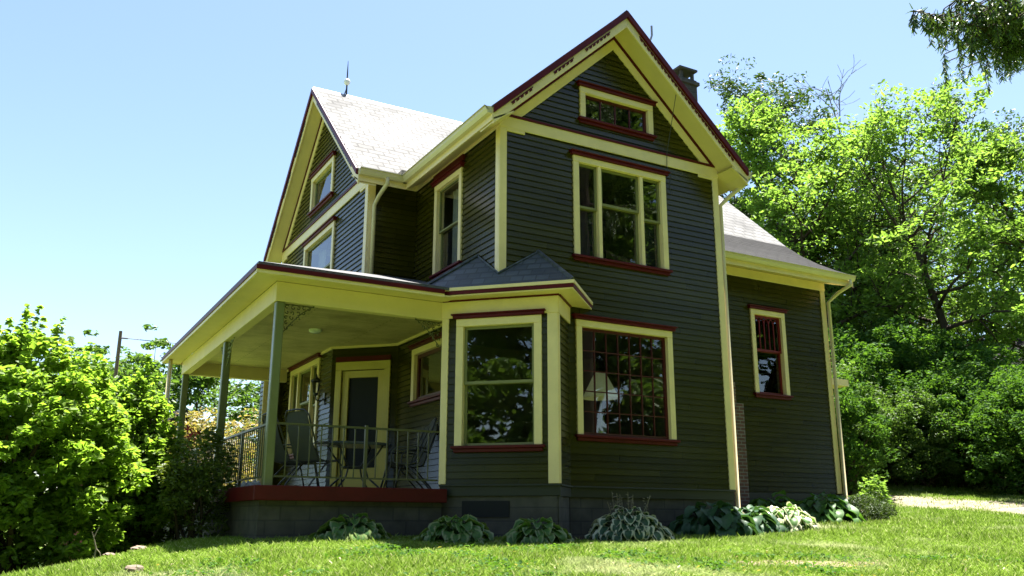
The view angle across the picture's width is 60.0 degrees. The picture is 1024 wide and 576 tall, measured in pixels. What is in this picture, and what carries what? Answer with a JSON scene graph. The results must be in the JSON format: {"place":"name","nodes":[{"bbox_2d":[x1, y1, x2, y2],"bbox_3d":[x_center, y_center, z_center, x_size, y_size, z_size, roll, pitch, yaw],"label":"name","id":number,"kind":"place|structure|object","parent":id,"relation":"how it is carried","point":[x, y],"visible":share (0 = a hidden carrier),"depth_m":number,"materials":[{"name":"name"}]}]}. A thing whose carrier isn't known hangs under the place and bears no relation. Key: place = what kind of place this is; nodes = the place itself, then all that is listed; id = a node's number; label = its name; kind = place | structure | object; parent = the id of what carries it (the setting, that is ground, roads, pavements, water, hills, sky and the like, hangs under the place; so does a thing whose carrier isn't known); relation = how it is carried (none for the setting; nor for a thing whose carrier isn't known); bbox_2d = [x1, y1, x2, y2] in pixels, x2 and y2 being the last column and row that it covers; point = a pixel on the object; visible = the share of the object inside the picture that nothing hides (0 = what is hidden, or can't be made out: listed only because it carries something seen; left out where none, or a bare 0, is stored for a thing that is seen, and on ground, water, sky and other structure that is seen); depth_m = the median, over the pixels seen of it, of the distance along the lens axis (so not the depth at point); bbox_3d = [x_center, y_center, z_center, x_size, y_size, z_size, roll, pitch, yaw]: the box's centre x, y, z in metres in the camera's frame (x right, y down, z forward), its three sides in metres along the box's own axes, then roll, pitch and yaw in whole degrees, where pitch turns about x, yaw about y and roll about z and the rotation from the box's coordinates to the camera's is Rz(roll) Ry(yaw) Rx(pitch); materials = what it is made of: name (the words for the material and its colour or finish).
{"place":"outdoors","nodes":[
{"label":"outdoors","id":0,"kind":"place"},
{"bbox_2d":[0,0,1023,489],"label":"sky","id":1,"kind":"structure","parent":0,"point":[147,147],"materials":[{"name":"blue"}]},
{"bbox_2d":[0,467,1023,575],"bbox_3d":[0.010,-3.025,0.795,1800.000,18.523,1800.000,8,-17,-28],"label":"lawn","id":2,"kind":"structure","parent":0,"point":[968,483],"depth_m":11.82,"materials":[{"name":"green plant"}]},
{"bbox_2d":[0,303,154,575],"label":"shrub","id":3,"kind":"object","parent":2,"relation":"on","point":[58,448],"visible":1,"depth_m":12.30,"materials":[{"name":"green plant"}]},
{"bbox_2d":[92,528,100,557],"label":"dead twig","id":4,"kind":"object","parent":2,"relation":"on","point":[96,549],"visible":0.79,"depth_m":11.25,"materials":[{"name":"brown wood"}]},
{"bbox_2d":[17,340,178,522],"bbox_3d":[-15.677,6.181,32.038,8.463,8.384,7.687,1,-15,-2],"label":"deciduous tree","id":5,"kind":"object","parent":2,"relation":"on","point":[137,358],"visible":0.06,"depth_m":31.34,"materials":[{"name":"green plant"}]},
{"bbox_2d":[113,331,127,383],"bbox_3d":[-17.147,6.647,37.903,0.405,9.791,0.170,8,-17,-28],"label":"utility pole","id":6,"kind":"object","parent":2,"relation":"on","point":[120,337],"visible":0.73,"depth_m":38.80,"materials":[{"name":"brown wood"}]},
{"bbox_2d":[72,353,186,554],"bbox_3d":[-6.197,2.865,14.376,1.935,3.544,1.865,-3,-15,12],"label":"shrub","id":7,"kind":"object","parent":2,"relation":"on","point":[152,441],"visible":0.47,"depth_m":14.17,"materials":[{"name":"green plant"}]},
{"bbox_2d":[124,565,143,573],"bbox_3d":[-4.000,2.982,9.401,0.154,0.100,0.196,-4,-17,38],"label":"stone","id":8,"kind":"object","parent":2,"relation":"on","point":[133,568],"visible":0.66,"depth_m":9.35,"materials":[{"name":"beige stone"}]},
{"bbox_2d":[130,545,146,550],"bbox_3d":[-4.998,3.516,11.931,0.206,0.100,0.334,5,-17,5],"label":"stone","id":9,"kind":"object","parent":2,"relation":"on","point":[136,547],"visible":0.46,"depth_m":11.84,"materials":[{"name":"beige stone"}]},
{"bbox_2d":[52,329,240,432],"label":"deciduous tree","id":10,"kind":"object","parent":2,"relation":"on","point":[96,348],"visible":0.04,"depth_m":41.06,"materials":[{"name":"green plant"}]},
{"bbox_2d":[60,409,242,561],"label":"shrub","id":11,"kind":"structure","parent":2,"relation":"on","point":[187,426],"depth_m":30.27,"materials":[{"name":"green plant"}]},
{"bbox_2d":[139,451,205,544],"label":"shrub","id":12,"kind":"object","parent":2,"relation":"on","point":[171,531],"visible":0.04,"depth_m":14.67,"materials":[{"name":"green plant"}]},
{"bbox_2d":[106,324,260,469],"bbox_3d":[-13.200,6.416,39.897,8.355,9.113,9.199,-12,-19,39],"label":"deciduous tree","id":13,"kind":"object","parent":2,"relation":"on","point":[201,384],"visible":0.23,"depth_m":39.55,"materials":[{"name":"green plant"}]},
{"bbox_2d":[152,426,238,541],"bbox_3d":[-4.834,3.168,13.697,1.386,2.080,1.276,8,-17,-28],"label":"shrub","id":14,"kind":"object","parent":2,"relation":"on","point":[188,494],"visible":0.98,"depth_m":13.50,"materials":[{"name":"green plant"}]},
{"bbox_2d":[169,407,258,485],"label":"shrub","id":15,"kind":"object","parent":2,"relation":"on","point":[200,424],"visible":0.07,"depth_m":28.30,"materials":[{"name":"yellow plant"}]},
{"bbox_2d":[189,379,260,460],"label":"deciduous tree","id":16,"kind":"object","parent":2,"relation":"on","point":[244,392],"visible":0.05,"depth_m":46.82,"materials":[{"name":"green plant"}]},
{"bbox_2d":[208,407,257,482],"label":"shrub","id":17,"kind":"object","parent":2,"relation":"on","point":[246,421],"visible":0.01,"depth_m":29.70,"materials":[{"name":"yellow plant"}]},
{"bbox_2d":[153,10,855,541],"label":"house","id":18,"kind":"structure","parent":2,"relation":"on","point":[495,288],"depth_m":16.24,"materials":[{"name":"paint"}]},
{"bbox_2d":[235,480,260,486],"bbox_3d":[-4.252,3.198,14.405,0.400,0.177,1.300,9,-17,-30],"label":"crumpled sheet","id":19,"kind":"object","parent":18,"relation":"on","point":[249,483],"visible":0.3,"depth_m":14.23,"materials":[{"name":"white fabric"}]},
{"bbox_2d":[262,412,319,485],"bbox_3d":[-3.513,2.589,14.041,0.861,1.184,0.626,12,-19,-38],"label":"patio chair","id":20,"kind":"object","parent":18,"relation":"on","point":[279,456],"visible":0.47,"depth_m":13.88,"materials":[{"name":"fabric"}]},
{"bbox_2d":[286,353,321,458],"bbox_3d":[-4.561,2.643,19.427,0.235,2.098,2.330,8,-17,-28],"label":"window","id":21,"kind":"structure","parent":18,"relation":"in","point":[312,363],"depth_m":19.61,"materials":[{"name":"paint"}]},
{"bbox_2d":[284,409,342,486],"bbox_3d":[-3.066,2.495,13.676,0.626,1.184,0.861,-9,-17,32],"label":"patio chair","id":22,"kind":"object","parent":18,"relation":"on","point":[299,417],"visible":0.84,"depth_m":13.51,"materials":[{"name":"fabric"}]},
{"bbox_2d":[301,216,336,268],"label":"window","id":23,"kind":"structure","parent":18,"relation":"in","point":[327,229],"depth_m":19.85,"materials":[{"name":"paint"}]},
{"bbox_2d":[307,150,336,217],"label":"window","id":24,"kind":"structure","parent":18,"relation":"in","point":[327,166],"depth_m":20.41,"materials":[{"name":"paint"}]},
{"bbox_2d":[317,441,392,487],"bbox_3d":[-2.542,2.887,14.301,1.240,0.757,0.920,8,-17,-28],"label":"patio table","id":25,"kind":"object","parent":18,"relation":"on","point":[360,444],"visible":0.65,"depth_m":14.24,"materials":[{"name":"metal"}]},
{"bbox_2d":[330,355,390,487],"bbox_3d":[-2.982,2.702,17.528,1.190,2.730,0.120,-4,-15,15],"label":"door","id":26,"kind":"structure","parent":18,"relation":"in","point":[365,400],"depth_m":17.63,"materials":[{"name":"yellow paint"}]},
{"bbox_2d":[380,418,436,488],"bbox_3d":[-1.676,2.689,14.398,0.861,1.184,0.626,4,-15,-14],"label":"patio chair","id":27,"kind":"object","parent":18,"relation":"on","point":[424,447],"visible":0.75,"depth_m":14.36,"materials":[{"name":"metal"}]},
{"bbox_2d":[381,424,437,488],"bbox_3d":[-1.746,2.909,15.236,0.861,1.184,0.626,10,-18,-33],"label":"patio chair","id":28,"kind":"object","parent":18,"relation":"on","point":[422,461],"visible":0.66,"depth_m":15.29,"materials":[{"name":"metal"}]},
{"bbox_2d":[407,332,441,406],"bbox_3d":[-1.492,1.510,16.198,0.235,1.168,1.720,8,-17,-28],"label":"window","id":29,"kind":"structure","parent":18,"relation":"in","point":[426,347],"depth_m":16.59,"materials":[{"name":"paint"}]},
{"bbox_2d":[429,161,464,279],"bbox_3d":[-1.161,-1.189,16.312,0.235,1.948,1.320,8,-17,-28],"label":"window","id":30,"kind":"structure","parent":18,"relation":"in","point":[454,175],"depth_m":16.56,"materials":[{"name":"paint"}]},
{"bbox_2d":[450,308,545,452],"bbox_3d":[-0.210,1.459,13.922,1.565,2.198,0.235,-4,-15,15],"label":"window","id":31,"kind":"structure","parent":18,"relation":"in","point":[532,318],"depth_m":13.95,"materials":[{"name":"paint"}]},
{"bbox_2d":[576,79,657,140],"bbox_3d":[1.913,-3.217,16.285,1.785,0.788,0.235,8,-17,-28],"label":"window","id":32,"kind":"structure","parent":18,"relation":"in","point":[600,94],"depth_m":16.27,"materials":[{"name":"paint"}]},
{"bbox_2d":[569,148,672,275],"bbox_3d":[1.937,-1.307,15.801,2.185,1.998,0.235,8,-17,-28],"label":"window","id":33,"kind":"structure","parent":18,"relation":"in","point":[651,242],"depth_m":15.84,"materials":[{"name":"paint"}]},
{"bbox_2d":[571,313,680,445],"bbox_3d":[1.929,1.582,15.042,2.180,2.083,0.235,8,-17,-28],"label":"window","id":34,"kind":"structure","parent":18,"relation":"in","point":[583,322],"depth_m":15.09,"materials":[{"name":"paint"}]},
{"bbox_2d":[747,304,793,399],"bbox_3d":[5.727,1.444,19.766,1.190,2.058,0.235,8,-17,-28],"label":"window","id":35,"kind":"structure","parent":18,"relation":"in","point":[756,311],"depth_m":19.85,"materials":[{"name":"paint"}]},
{"bbox_2d":[15,538,1023,575],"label":"clover","id":36,"kind":"object","parent":2,"relation":"on","point":[386,545],"visible":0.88,"depth_m":10.10,"materials":[{"name":"green plant"}]},
{"bbox_2d":[68,541,1007,575],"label":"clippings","id":37,"kind":"object","parent":2,"relation":"on","point":[598,561],"visible":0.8,"depth_m":9.78,"materials":[{"name":"green plant"}]},
{"bbox_2d":[246,518,888,542],"bbox_3d":[2.992,4.085,15.148,14.769,0.396,2.715,10,-18,-34],"label":"planting bed","id":38,"kind":"object","parent":2,"relation":"on","point":[579,538],"visible":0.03,"depth_m":12.91,"materials":[{"name":"brown soil"}]},
{"bbox_2d":[308,513,390,542],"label":"hosta","id":39,"kind":"object","parent":38,"relation":"on","point":[368,528],"visible":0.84,"depth_m":12.20,"materials":[{"name":"green plant"}]},
{"bbox_2d":[413,514,493,544],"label":"hosta","id":40,"kind":"object","parent":38,"relation":"on","point":[472,528],"visible":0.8,"depth_m":12.20,"materials":[{"name":"green plant"}]},
{"bbox_2d":[498,517,574,543],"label":"hosta","id":41,"kind":"object","parent":38,"relation":"on","point":[515,533],"visible":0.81,"depth_m":12.15,"materials":[{"name":"green plant"}]},
{"bbox_2d":[607,493,650,521],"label":"dry stalks","id":42,"kind":"object","parent":38,"relation":"on","point":[613,503],"visible":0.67,"depth_m":13.46,"materials":[{"name":"plant"}]},
{"bbox_2d":[585,505,674,541],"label":"hosta","id":43,"kind":"object","parent":38,"relation":"on","point":[638,526],"visible":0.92,"depth_m":12.93,"materials":[{"name":"green plant"}]},
{"bbox_2d":[667,500,762,536],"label":"hosta","id":44,"kind":"object","parent":38,"relation":"on","point":[732,521],"visible":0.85,"depth_m":14.09,"materials":[{"name":"green plant"}]},
{"bbox_2d":[721,505,787,533],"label":"hosta","id":45,"kind":"object","parent":38,"relation":"on","point":[772,524],"visible":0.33,"depth_m":14.93,"materials":[{"name":"green plant"}]},
{"bbox_2d":[742,490,805,517],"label":"hosta","id":46,"kind":"object","parent":38,"relation":"on","point":[762,502],"visible":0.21,"depth_m":17.55,"materials":[{"name":"green plant"}]},
{"bbox_2d":[759,501,821,531],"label":"hosta","id":47,"kind":"object","parent":38,"relation":"on","point":[792,518],"visible":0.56,"depth_m":15.64,"materials":[{"name":"plant"}]},
{"bbox_2d":[796,491,866,522],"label":"hosta","id":48,"kind":"object","parent":38,"relation":"on","point":[823,510],"visible":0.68,"depth_m":17.77,"materials":[{"name":"green plant"}]},
{"bbox_2d":[832,490,897,520],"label":"shrub","id":49,"kind":"object","parent":38,"relation":"on","point":[886,508],"visible":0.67,"depth_m":18.76,"materials":[{"name":"green plant"}]},
{"bbox_2d":[848,474,892,518],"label":"shrub","id":50,"kind":"object","parent":38,"relation":"on","point":[873,485],"visible":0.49,"depth_m":20.13,"materials":[{"name":"green plant"}]},
{"bbox_2d":[719,154,770,221],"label":"deciduous tree","id":51,"kind":"object","parent":2,"relation":"on","point":[743,210],"visible":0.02,"depth_m":50.46,"materials":[{"name":"green plant"}]},
{"bbox_2d":[730,560,888,567],"bbox_3d":[3.471,3.191,10.272,1.961,0.055,0.784,5,-15,-17],"label":"dirt patch","id":52,"kind":"object","parent":2,"relation":"on","point":[811,562],"visible":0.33,"depth_m":10.34,"materials":[{"name":"brown soil"}]},
{"bbox_2d":[703,54,946,347],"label":"deciduous tree","id":53,"kind":"object","parent":2,"relation":"on","point":[727,93],"visible":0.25,"depth_m":49.09,"materials":[{"name":"green plant"}]},
{"bbox_2d":[716,90,938,352],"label":"deciduous tree","id":54,"kind":"object","parent":2,"relation":"on","point":[748,127],"visible":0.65,"depth_m":41.88,"materials":[{"name":"green plant"}]},
{"bbox_2d":[743,177,918,335],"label":"deciduous tree","id":55,"kind":"object","parent":2,"relation":"on","point":[870,260],"visible":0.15,"depth_m":41.97,"materials":[{"name":"green plant"}]},
{"bbox_2d":[789,54,913,343],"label":"bare tree","id":56,"kind":"object","parent":2,"relation":"on","point":[831,106],"visible":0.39,"depth_m":51.42,"materials":[{"name":"brown plant"}]},
{"bbox_2d":[774,195,948,324],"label":"deciduous tree","id":57,"kind":"object","parent":2,"relation":"on","point":[917,236],"visible":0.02,"depth_m":51.06,"materials":[{"name":"green plant"}]},
{"bbox_2d":[833,372,900,495],"bbox_3d":[10.248,4.700,27.993,3.649,4.297,3.810,-1,-15,6],"label":"bush","id":58,"kind":"object","parent":2,"relation":"on","point":[860,458],"visible":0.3,"depth_m":27.03,"materials":[{"name":"green plant"}]},
{"bbox_2d":[831,358,907,461],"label":"bush","id":59,"kind":"object","parent":2,"relation":"on","point":[852,370],"visible":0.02,"depth_m":30.91,"materials":[{"name":"green plant"}]},
{"bbox_2d":[829,341,912,467],"bbox_3d":[13.024,4.698,33.536,4.744,5.586,4.953,-4,-15,15],"label":"bush","id":60,"kind":"object","parent":2,"relation":"on","point":[859,358],"visible":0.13,"depth_m":32.94,"materials":[{"name":"green plant"}]},
{"bbox_2d":[768,167,996,365],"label":"deciduous tree","id":61,"kind":"object","parent":2,"relation":"on","point":[922,280],"visible":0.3,"depth_m":40.27,"materials":[{"name":"green plant"}]},
{"bbox_2d":[828,318,944,393],"bbox_3d":[15.174,4.787,39.383,10.320,6.488,11.469,-13,-19,40],"label":"bush","id":62,"kind":"object","parent":2,"relation":"on","point":[861,339],"visible":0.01,"depth_m":36.52,"materials":[{"name":"green plant"}]},
{"bbox_2d":[823,192,971,330],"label":"deciduous tree","id":63,"kind":"object","parent":2,"relation":"on","point":[942,240],"visible":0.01,"depth_m":59.42,"materials":[{"name":"green plant"}]},
{"bbox_2d":[841,381,959,487],"bbox_3d":[12.684,5.168,30.586,5.462,3.930,5.202,8,-17,-28],"label":"bush","id":64,"kind":"object","parent":2,"relation":"on","point":[910,475],"visible":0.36,"depth_m":29.47,"materials":[{"name":"green plant"}]},
{"bbox_2d":[804,70,1023,378],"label":"deciduous tree","id":65,"kind":"object","parent":2,"relation":"on","point":[961,238],"visible":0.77,"depth_m":38.90,"materials":[{"name":"green plant"}]},
{"bbox_2d":[838,255,989,348],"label":"deciduous tree","id":66,"kind":"object","parent":2,"relation":"on","point":[938,296],"visible":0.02,"depth_m":44.18,"materials":[{"name":"green plant"}]},
{"bbox_2d":[853,388,982,487],"bbox_3d":[14.067,5.377,31.275,5.189,3.733,4.942,8,-17,-28],"label":"bush","id":67,"kind":"object","parent":2,"relation":"on","point":[928,456],"visible":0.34,"depth_m":29.71,"materials":[{"name":"green plant"}]},
{"bbox_2d":[818,136,1023,370],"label":"deciduous tree","id":68,"kind":"object","parent":2,"relation":"on","point":[920,199],"visible":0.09,"depth_m":47.60,"materials":[{"name":"green plant"}]},
{"bbox_2d":[828,314,1019,469],"bbox_3d":[15.349,4.416,35.671,11.469,6.488,10.320,-4,-15,16],"label":"bush","id":69,"kind":"object","parent":2,"relation":"on","point":[889,329],"visible":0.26,"depth_m":33.83,"materials":[{"name":"green plant"}]},
{"bbox_2d":[878,327,996,384],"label":"bush","id":70,"kind":"object","parent":2,"relation":"on","point":[956,338],"visible":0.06,"depth_m":36.61,"materials":[{"name":"green plant"}]},
{"bbox_2d":[881,361,1023,487],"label":"bush","id":71,"kind":"object","parent":2,"relation":"on","point":[933,382],"visible":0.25,"depth_m":30.53,"materials":[{"name":"green plant"}]},
{"bbox_2d":[900,216,1023,331],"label":"deciduous tree","id":72,"kind":"object","parent":2,"relation":"on","point":[956,262],"visible":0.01,"depth_m":57.79,"materials":[{"name":"green plant"}]},
{"bbox_2d":[903,363,1023,489],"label":"bush","id":73,"kind":"object","parent":2,"relation":"on","point":[962,390],"visible":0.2,"depth_m":29.75,"materials":[{"name":"green plant"}]},
{"bbox_2d":[904,73,1023,328],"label":"deciduous tree","id":74,"kind":"object","parent":2,"relation":"on","point":[984,140],"visible":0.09,"depth_m":52.14,"materials":[{"name":"green plant"}]},
{"bbox_2d":[906,0,1023,96],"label":"deciduous tree","id":75,"kind":"object","parent":2,"relation":"on","point":[998,25],"visible":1,"depth_m":10.96,"materials":[{"name":"green plant"}]},
{"bbox_2d":[917,358,1023,483],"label":"bush","id":76,"kind":"object","parent":2,"relation":"on","point":[980,371],"depth_m":33.70,"materials":[{"name":"green plant"}]},
{"bbox_2d":[931,364,1023,495],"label":"bush","id":77,"kind":"object","parent":2,"relation":"on","point":[1014,393],"visible":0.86,"depth_m":27.83,"materials":[{"name":"green plant"}]},
{"bbox_2d":[933,114,1023,370],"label":"deciduous tree","id":78,"kind":"object","parent":2,"relation":"on","point":[985,206],"visible":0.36,"depth_m":37.29,"materials":[{"name":"green plant"}]},
{"bbox_2d":[938,121,1023,371],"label":"deciduous tree","id":79,"kind":"object","parent":2,"relation":"on","point":[990,192],"visible":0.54,"depth_m":39.71,"materials":[{"name":"green plant"}]},
{"bbox_2d":[968,337,1023,476],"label":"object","id":80,"kind":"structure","parent":2,"relation":"on","point":[1019,342],"depth_m":45.00,"materials":[{"name":"plant"}]},
{"bbox_2d":[583,372,617,432],"bbox_3d":[1.531,2.092,15.291,0.640,1.260,0.630,8,-17,-28],"label":"table lamp","id":81,"kind":"object","parent":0,"point":[600,378],"visible":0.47,"depth_m":15.22,"materials":[{"name":"beige fabric"}]},
{"bbox_2d":[842,492,1023,515],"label":"driveway","id":82,"kind":"structure","parent":0,"point":[905,500],"depth_m":25.34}
]}

